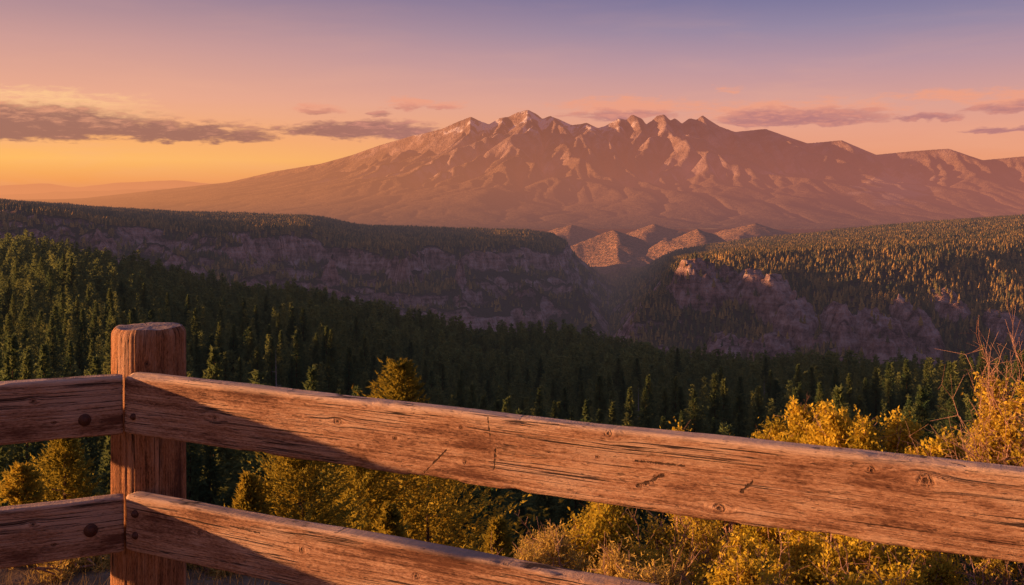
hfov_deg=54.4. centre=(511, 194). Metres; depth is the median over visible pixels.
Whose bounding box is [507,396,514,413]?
pine tree
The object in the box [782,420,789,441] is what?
pine tree
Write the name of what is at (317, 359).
pine tree
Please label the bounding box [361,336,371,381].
pine tree
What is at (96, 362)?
pine tree
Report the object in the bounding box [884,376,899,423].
pine tree
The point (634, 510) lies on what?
pine tree
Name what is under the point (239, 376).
pine tree
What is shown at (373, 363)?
pine tree
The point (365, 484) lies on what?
shrub
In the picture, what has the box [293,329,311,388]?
pine tree
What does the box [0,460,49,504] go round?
bush
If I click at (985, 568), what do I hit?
twiggy shrub
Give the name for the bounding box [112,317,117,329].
pine tree
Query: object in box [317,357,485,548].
pine tree
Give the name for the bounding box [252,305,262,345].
pine tree
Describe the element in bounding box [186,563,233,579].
rabbitbrush
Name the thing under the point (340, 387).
pine tree
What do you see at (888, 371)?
pine tree
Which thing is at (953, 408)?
pine tree
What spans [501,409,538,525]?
pine tree
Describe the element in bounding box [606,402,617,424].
pine tree
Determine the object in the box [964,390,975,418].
pine tree
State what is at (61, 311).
pine tree
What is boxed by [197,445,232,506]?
pine tree
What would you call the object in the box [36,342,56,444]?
pine tree
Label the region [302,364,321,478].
pine tree
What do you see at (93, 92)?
sky
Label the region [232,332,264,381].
pine tree
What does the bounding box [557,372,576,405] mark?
pine tree
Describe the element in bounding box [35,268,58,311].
pine tree
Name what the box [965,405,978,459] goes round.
pine tree
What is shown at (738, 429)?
pine tree
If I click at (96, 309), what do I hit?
pine tree
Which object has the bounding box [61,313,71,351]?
pine tree
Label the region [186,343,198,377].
pine tree
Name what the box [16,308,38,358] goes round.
pine tree
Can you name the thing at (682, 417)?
pine tree
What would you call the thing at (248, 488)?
bush
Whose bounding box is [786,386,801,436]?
pine tree
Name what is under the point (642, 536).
pine tree
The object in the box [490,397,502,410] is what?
pine tree
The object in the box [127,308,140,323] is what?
pine tree
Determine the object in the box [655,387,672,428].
pine tree
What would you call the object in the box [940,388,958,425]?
pine tree
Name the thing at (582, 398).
pine tree
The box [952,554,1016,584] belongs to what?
shrub
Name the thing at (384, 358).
pine tree
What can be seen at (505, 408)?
pine tree
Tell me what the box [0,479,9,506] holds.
pine tree
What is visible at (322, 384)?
pine tree
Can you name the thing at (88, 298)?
pine tree
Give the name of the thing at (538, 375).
pine tree
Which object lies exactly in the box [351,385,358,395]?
pine tree
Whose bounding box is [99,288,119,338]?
pine tree
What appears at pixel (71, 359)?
pine tree
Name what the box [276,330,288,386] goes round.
pine tree
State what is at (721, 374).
pine tree
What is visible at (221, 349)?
pine tree
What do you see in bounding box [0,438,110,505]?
bush
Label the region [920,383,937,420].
pine tree
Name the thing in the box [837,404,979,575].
oak shrub
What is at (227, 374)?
pine tree
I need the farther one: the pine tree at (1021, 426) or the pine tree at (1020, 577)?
the pine tree at (1021, 426)
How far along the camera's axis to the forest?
432.54 m
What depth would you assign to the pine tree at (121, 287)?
421.93 m
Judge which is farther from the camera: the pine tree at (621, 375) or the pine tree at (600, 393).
the pine tree at (621, 375)
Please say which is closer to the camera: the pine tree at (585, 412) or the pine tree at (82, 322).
the pine tree at (585, 412)
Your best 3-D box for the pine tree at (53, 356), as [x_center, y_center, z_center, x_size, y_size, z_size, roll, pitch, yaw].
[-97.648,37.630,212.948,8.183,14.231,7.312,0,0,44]
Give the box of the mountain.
[6,110,1023,228]
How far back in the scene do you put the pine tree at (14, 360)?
106.11 m
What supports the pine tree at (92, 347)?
on the ground at (16, 575)
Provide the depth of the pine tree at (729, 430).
145.60 m
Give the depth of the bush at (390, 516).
24.91 m
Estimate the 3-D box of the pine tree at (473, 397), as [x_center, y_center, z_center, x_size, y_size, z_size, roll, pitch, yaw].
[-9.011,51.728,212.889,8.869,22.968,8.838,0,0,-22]
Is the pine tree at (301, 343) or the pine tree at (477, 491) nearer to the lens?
the pine tree at (477, 491)
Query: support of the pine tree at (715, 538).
on the ground at (16, 575)
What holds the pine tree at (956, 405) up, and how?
on the ground at (16, 575)
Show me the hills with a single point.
(40, 191)
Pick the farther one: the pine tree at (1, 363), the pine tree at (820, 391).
the pine tree at (820, 391)
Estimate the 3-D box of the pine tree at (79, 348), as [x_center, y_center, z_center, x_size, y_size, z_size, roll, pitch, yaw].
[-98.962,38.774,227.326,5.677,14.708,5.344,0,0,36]
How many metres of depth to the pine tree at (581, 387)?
292.49 m
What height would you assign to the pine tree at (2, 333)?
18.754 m
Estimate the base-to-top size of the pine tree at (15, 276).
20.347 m
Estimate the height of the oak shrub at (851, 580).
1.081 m
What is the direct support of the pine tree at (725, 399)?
on the ground at (16, 575)
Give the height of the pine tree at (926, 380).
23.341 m
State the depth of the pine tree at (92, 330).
249.26 m
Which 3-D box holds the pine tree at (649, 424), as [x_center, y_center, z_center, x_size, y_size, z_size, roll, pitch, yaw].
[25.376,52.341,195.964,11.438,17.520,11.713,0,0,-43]
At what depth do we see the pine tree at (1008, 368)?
268.52 m
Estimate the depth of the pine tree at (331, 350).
274.44 m
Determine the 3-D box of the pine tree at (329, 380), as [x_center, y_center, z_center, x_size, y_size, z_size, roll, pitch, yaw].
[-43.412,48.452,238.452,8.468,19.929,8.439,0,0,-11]
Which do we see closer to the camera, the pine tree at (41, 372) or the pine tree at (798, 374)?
the pine tree at (41, 372)
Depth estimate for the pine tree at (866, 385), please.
303.35 m
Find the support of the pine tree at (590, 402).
on the ground at (16, 575)
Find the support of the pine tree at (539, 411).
on the ground at (16, 575)
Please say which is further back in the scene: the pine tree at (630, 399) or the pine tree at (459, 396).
the pine tree at (459, 396)
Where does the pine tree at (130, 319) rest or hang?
on the ground at (16, 575)
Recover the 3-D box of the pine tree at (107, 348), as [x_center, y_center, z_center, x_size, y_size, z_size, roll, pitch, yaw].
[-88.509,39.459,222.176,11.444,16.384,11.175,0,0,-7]
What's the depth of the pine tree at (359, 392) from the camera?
157.79 m
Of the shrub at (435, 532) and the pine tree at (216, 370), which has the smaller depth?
the shrub at (435, 532)
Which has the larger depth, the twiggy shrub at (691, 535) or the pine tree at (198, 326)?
the pine tree at (198, 326)
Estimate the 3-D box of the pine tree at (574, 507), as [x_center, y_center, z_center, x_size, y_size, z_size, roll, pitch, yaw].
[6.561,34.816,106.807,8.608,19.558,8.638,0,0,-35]
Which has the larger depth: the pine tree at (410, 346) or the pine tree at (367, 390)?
the pine tree at (410, 346)
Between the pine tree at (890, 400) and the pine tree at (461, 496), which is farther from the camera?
the pine tree at (890, 400)
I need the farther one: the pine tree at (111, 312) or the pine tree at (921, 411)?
the pine tree at (111, 312)
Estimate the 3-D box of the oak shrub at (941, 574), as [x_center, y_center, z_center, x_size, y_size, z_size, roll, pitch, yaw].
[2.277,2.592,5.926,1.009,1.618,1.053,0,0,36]
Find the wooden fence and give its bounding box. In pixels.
[0,322,1023,584]
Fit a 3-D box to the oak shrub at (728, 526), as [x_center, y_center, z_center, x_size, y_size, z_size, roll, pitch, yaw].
[2.146,4.024,9.972,0.685,3.250,0.738,0,0,36]
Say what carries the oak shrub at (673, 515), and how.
on the ground at (16, 575)
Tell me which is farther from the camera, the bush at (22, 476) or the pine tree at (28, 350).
the pine tree at (28, 350)
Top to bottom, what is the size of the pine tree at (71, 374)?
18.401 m
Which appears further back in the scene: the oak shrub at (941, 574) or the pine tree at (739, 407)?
the pine tree at (739, 407)
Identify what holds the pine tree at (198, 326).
on the ground at (16, 575)
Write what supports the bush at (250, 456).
on the ground at (16, 575)
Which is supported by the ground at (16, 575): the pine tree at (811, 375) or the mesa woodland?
the pine tree at (811, 375)
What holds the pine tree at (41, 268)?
on the ground at (16, 575)
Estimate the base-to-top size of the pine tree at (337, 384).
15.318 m
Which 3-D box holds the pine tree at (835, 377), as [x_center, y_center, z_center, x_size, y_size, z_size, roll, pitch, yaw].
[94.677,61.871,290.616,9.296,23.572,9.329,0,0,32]
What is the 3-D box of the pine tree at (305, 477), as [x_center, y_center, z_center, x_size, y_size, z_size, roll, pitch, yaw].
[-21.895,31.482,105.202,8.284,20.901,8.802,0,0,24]
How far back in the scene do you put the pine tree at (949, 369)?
256.13 m
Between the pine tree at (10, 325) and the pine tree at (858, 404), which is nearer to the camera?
the pine tree at (10, 325)
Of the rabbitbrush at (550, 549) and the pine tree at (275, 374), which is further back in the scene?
the pine tree at (275, 374)
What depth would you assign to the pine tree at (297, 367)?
253.80 m
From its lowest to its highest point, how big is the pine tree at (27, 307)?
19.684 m
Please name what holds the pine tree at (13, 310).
on the ground at (16, 575)
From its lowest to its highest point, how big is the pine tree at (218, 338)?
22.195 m
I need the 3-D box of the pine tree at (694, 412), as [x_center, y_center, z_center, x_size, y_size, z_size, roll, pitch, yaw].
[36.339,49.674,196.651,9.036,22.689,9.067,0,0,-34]
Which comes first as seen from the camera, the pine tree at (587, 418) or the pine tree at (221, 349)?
the pine tree at (587, 418)
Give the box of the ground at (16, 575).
[0,311,979,584]
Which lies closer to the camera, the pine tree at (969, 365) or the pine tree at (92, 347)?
the pine tree at (92, 347)
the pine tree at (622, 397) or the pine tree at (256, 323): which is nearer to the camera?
the pine tree at (622, 397)
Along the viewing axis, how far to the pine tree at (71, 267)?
420.37 m
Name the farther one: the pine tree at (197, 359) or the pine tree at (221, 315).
the pine tree at (221, 315)
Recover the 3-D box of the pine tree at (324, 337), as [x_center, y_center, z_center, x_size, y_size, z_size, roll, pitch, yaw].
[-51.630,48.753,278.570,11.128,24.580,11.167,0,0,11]
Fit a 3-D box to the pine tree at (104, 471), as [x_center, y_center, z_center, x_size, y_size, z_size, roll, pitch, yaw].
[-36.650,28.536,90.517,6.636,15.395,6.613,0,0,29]
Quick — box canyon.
[0,209,1023,366]
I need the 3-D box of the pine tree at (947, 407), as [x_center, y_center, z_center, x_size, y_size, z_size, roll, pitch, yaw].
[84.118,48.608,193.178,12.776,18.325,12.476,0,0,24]
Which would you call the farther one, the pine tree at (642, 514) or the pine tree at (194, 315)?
the pine tree at (194, 315)
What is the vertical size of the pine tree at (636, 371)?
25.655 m
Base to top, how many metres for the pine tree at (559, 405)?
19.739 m
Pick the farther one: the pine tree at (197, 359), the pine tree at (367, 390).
the pine tree at (197, 359)
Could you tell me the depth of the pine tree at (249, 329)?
277.28 m
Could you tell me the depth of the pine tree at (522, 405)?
241.22 m
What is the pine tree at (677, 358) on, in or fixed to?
on the ground at (16, 575)
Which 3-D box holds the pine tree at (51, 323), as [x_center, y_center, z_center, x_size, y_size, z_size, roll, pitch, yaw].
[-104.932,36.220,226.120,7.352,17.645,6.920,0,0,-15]
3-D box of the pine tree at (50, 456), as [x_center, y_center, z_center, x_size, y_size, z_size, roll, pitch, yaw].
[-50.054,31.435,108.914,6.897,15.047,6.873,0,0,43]
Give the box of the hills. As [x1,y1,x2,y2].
[0,180,207,198]
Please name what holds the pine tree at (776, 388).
on the ground at (16, 575)
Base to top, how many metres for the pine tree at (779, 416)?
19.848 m
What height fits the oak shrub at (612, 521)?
1.555 m
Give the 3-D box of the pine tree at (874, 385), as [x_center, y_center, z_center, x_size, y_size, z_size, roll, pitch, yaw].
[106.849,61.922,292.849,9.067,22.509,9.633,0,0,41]
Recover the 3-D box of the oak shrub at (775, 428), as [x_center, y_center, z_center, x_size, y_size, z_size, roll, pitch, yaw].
[2.567,3.719,9.486,0.886,3.344,0.940,0,0,-39]
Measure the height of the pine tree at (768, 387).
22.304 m
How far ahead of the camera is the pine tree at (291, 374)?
242.58 m
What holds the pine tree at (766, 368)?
on the ground at (16, 575)
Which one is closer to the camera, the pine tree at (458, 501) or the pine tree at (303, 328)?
the pine tree at (458, 501)
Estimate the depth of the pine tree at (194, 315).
287.37 m
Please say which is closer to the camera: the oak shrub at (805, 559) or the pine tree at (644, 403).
the oak shrub at (805, 559)
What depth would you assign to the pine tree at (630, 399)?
206.63 m
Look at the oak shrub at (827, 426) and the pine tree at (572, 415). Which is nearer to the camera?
the oak shrub at (827, 426)
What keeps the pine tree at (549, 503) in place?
on the ground at (16, 575)
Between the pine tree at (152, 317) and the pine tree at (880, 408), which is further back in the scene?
the pine tree at (152, 317)
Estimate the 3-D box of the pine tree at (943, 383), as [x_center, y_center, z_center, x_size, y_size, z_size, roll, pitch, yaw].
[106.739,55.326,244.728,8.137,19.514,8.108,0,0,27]
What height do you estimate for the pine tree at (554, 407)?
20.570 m
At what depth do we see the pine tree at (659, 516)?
121.75 m
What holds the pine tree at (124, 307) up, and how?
on the ground at (16, 575)
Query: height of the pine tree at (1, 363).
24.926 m
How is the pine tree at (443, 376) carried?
on the ground at (16, 575)
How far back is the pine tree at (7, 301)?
330.23 m
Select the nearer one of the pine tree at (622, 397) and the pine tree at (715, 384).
the pine tree at (715, 384)
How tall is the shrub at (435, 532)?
10.708 m
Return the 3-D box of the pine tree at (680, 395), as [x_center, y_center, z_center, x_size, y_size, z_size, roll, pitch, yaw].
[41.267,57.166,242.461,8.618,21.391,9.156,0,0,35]
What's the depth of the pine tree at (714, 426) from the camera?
189.65 m
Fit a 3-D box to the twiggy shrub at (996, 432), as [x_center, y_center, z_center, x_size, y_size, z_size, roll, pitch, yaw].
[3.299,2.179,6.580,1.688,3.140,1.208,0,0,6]
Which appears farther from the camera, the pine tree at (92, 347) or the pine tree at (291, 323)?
the pine tree at (291, 323)
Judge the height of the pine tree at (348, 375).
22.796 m
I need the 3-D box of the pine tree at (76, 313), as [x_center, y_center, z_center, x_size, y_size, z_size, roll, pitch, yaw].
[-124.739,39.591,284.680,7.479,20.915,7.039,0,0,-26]
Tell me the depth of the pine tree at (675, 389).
249.09 m
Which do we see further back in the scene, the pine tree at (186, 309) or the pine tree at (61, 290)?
the pine tree at (186, 309)
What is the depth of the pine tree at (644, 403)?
202.28 m
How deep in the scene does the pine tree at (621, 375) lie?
357.96 m
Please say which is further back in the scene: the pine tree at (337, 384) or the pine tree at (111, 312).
the pine tree at (111, 312)
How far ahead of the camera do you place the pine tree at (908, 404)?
170.82 m
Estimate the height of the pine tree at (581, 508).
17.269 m
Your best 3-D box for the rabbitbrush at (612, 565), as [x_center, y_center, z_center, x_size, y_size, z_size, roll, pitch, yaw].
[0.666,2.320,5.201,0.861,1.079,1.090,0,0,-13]
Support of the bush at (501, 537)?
on the ground at (16, 575)
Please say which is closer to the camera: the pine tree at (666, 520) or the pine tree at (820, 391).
the pine tree at (666, 520)
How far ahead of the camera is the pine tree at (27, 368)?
101.04 m
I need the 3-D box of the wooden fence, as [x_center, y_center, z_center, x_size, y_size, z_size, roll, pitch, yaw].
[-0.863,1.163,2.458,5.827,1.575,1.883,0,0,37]
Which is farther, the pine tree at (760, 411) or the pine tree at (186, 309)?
the pine tree at (186, 309)
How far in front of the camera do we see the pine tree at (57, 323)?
241.92 m
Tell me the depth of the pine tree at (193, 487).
100.33 m
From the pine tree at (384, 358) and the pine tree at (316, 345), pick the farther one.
the pine tree at (316, 345)
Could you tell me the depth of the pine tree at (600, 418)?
158.03 m
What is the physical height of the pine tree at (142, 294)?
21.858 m
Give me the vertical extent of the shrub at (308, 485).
7.645 m
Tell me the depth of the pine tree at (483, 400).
205.10 m
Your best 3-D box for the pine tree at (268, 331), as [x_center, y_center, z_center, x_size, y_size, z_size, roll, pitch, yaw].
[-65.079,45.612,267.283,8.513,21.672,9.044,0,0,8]
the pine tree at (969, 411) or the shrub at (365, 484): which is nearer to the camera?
the shrub at (365, 484)
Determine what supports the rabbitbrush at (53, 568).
on the ground at (16, 575)
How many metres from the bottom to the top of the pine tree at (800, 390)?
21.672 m
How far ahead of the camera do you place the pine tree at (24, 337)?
229.58 m
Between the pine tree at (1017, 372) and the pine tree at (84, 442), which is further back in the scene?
the pine tree at (1017, 372)
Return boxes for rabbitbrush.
[23,554,109,584]
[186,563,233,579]
[491,510,601,572]
[583,533,712,584]
[680,540,801,584]
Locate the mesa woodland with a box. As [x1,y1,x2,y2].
[0,198,1023,366]
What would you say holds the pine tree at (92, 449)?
on the ground at (16, 575)
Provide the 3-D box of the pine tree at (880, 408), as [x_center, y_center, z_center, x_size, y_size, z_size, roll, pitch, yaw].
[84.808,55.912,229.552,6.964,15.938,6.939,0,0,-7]
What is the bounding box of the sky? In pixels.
[0,0,1023,186]
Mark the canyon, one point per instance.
(604, 251)
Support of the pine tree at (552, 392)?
on the ground at (16, 575)
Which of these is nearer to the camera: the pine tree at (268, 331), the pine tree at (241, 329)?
the pine tree at (268, 331)
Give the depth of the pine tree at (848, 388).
259.70 m
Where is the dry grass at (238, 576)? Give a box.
[0,555,280,584]
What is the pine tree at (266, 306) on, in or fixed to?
on the ground at (16, 575)
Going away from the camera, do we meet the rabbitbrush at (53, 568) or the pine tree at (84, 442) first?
the rabbitbrush at (53, 568)
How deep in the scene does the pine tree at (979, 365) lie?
340.16 m
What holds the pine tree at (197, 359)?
on the ground at (16, 575)
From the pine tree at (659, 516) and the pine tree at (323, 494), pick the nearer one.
the pine tree at (323, 494)
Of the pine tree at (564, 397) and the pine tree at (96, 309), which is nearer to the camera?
the pine tree at (564, 397)
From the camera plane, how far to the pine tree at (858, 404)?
251.58 m
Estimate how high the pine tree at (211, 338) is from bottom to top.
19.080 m
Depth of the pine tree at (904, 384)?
264.27 m
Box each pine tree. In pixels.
[0,306,4,350]
[0,332,52,490]
[0,339,14,481]
[0,353,56,499]
[0,445,16,505]
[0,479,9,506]
[1,279,15,324]
[1,313,21,373]
[5,294,18,330]
[11,263,22,298]
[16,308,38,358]
[19,292,35,331]
[19,329,35,371]
[21,347,47,452]
[33,256,52,297]
[34,310,46,353]
[34,315,64,375]
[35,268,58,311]
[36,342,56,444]
[38,440,66,498]
[44,305,67,360]
[48,338,63,377]
[52,288,74,318]
[55,253,66,287]
[57,292,68,335]
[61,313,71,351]
[62,256,77,300]
[62,340,78,376]
[66,370,99,442]
[66,437,102,497]
[67,436,102,492]
[71,296,79,340]
[74,308,88,364]
[74,333,87,375]
[75,354,106,487]
[77,313,103,373]
[85,288,91,324]
[85,338,97,374]
[88,302,103,343]
[92,435,110,494]
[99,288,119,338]
[99,336,110,373]
[101,307,120,343]
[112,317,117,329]
[116,281,130,309]
[119,296,128,324]
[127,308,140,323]
[127,312,134,324]
[136,282,150,315]
[145,308,157,322]
[177,294,191,326]
[186,307,201,355]
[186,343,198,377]
[186,442,212,503]
[188,345,244,505]
[189,322,208,365]
[193,334,207,377]
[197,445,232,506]
[199,333,221,374]
[213,321,234,380]
[215,309,224,334]
[215,346,233,378]
[222,352,232,380]
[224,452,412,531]
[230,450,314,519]
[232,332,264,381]
[235,326,260,371]
[235,357,246,382]
[236,317,251,354]
[243,346,268,384]
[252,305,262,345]
[260,338,281,386]
[261,294,270,327]
[261,325,282,386]
[273,312,285,347]
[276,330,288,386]
[284,306,297,351]
[284,357,297,388]
[286,333,306,389]
[286,460,321,502]
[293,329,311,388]
[297,308,311,352]
[301,464,336,524]
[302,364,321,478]
[307,333,320,367]
[311,364,330,392]
[312,353,325,390]
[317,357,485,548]
[318,326,337,387]
[322,328,344,386]
[322,356,335,393]
[334,377,339,392]
[336,385,344,394]
[339,346,357,394]
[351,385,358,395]
[355,387,362,396]
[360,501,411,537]
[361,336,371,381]
[362,380,372,396]
[367,355,379,388]
[376,342,384,376]
[377,353,386,391]
[401,342,418,368]
[422,388,427,402]
[436,363,450,403]
[444,480,463,543]
[448,484,501,545]
[454,378,466,407]
[464,383,478,408]
[465,485,519,557]
[479,395,489,409]
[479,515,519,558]
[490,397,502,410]
[494,399,500,411]
[501,398,508,492]
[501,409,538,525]
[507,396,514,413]
[511,504,530,553]
[519,494,562,562]
[520,398,527,414]
[533,357,546,397]
[534,406,545,416]
[535,387,546,415]
[548,379,559,413]
[548,401,566,418]
[549,401,560,418]
[551,497,584,555]
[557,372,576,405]
[560,386,569,418]
[567,501,622,528]
[569,411,574,420]
[575,380,586,416]
[576,415,591,505]
[577,391,585,418]
[577,398,596,422]
[580,400,590,421]
[591,374,608,418]
[594,409,604,423]
[603,376,620,422]
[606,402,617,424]
[612,357,623,397]
[614,369,626,402]
[616,377,625,413]
[620,386,638,426]
[620,506,637,533]
[626,357,643,398]
[630,527,648,549]
[635,509,650,551]
[637,374,658,426]
[637,387,657,428]
[640,416,653,427]
[650,416,672,517]
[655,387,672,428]
[655,512,663,525]
[663,517,672,529]
[668,376,678,429]
[671,386,687,429]
[672,348,685,377]
[678,410,687,431]
[686,389,706,432]
[688,519,727,570]
[704,372,731,433]
[710,417,717,433]
[715,366,731,415]
[716,378,735,431]
[724,424,732,435]
[728,393,749,436]
[732,376,747,418]
[732,413,742,436]
[747,385,769,437]
[760,356,769,385]
[764,370,777,400]
[764,379,783,421]
[777,412,783,422]
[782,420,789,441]
[786,363,808,425]
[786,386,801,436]
[797,381,806,409]
[805,365,816,409]
[810,381,826,415]
[819,383,851,579]
[830,367,840,398]
[844,373,856,418]
[850,395,874,425]
[855,377,872,400]
[859,393,875,423]
[861,407,868,418]
[868,367,881,424]
[874,361,897,426]
[875,403,884,435]
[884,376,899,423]
[894,359,915,413]
[902,397,916,424]
[910,384,959,562]
[920,360,936,407]
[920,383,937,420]
[932,361,961,417]
[934,380,949,419]
[936,397,965,439]
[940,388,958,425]
[940,405,965,438]
[950,396,961,432]
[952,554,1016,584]
[962,400,976,442]
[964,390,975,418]
[965,357,976,390]
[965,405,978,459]
[974,345,987,381]
[997,561,1023,584]
[1003,362,1012,396]
[1005,350,1023,398]
[1014,412,1023,442]
[1019,349,1023,379]
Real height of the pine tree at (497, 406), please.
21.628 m
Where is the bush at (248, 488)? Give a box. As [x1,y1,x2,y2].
[228,470,274,514]
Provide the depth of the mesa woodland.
1533.70 m
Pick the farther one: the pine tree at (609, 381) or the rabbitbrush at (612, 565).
the pine tree at (609, 381)
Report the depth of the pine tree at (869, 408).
286.62 m
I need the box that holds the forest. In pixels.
[0,228,1022,575]
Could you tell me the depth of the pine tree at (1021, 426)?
122.16 m
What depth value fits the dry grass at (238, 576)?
4.27 m
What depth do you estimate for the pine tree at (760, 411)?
200.31 m
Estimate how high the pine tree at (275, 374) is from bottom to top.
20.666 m
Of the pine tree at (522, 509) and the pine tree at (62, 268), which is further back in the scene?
the pine tree at (62, 268)
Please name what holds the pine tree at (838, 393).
on the ground at (16, 575)
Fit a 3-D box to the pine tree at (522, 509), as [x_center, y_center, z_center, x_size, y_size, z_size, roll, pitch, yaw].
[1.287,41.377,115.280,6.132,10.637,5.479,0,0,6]
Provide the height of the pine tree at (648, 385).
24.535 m
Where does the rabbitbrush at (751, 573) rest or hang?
on the ground at (16, 575)
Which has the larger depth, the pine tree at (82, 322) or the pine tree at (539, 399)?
the pine tree at (82, 322)
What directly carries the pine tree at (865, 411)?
on the ground at (16, 575)
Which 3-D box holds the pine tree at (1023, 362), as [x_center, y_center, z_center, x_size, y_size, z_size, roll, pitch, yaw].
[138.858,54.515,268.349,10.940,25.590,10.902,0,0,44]
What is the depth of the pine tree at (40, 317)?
286.96 m
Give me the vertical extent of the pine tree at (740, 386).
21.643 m
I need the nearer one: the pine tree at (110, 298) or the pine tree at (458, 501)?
the pine tree at (458, 501)
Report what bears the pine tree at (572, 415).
on the ground at (16, 575)
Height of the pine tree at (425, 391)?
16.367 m
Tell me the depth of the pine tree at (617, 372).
406.72 m
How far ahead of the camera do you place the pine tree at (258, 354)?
248.18 m
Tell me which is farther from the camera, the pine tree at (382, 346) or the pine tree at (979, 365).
the pine tree at (382, 346)
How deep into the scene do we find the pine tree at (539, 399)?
204.70 m
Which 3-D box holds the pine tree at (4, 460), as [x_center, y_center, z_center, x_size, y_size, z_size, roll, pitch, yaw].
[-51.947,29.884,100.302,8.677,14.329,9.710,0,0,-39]
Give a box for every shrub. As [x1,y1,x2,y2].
[307,462,435,541]
[344,473,567,556]
[562,501,686,573]
[620,507,748,584]
[660,416,699,545]
[701,524,912,584]
[703,433,761,561]
[735,414,823,557]
[772,532,923,584]
[775,392,876,567]
[829,536,970,584]
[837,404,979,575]
[904,288,1023,584]
[909,548,1023,584]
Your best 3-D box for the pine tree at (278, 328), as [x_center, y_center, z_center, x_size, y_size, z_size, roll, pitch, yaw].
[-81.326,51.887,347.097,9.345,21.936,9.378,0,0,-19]
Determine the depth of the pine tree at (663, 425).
171.88 m

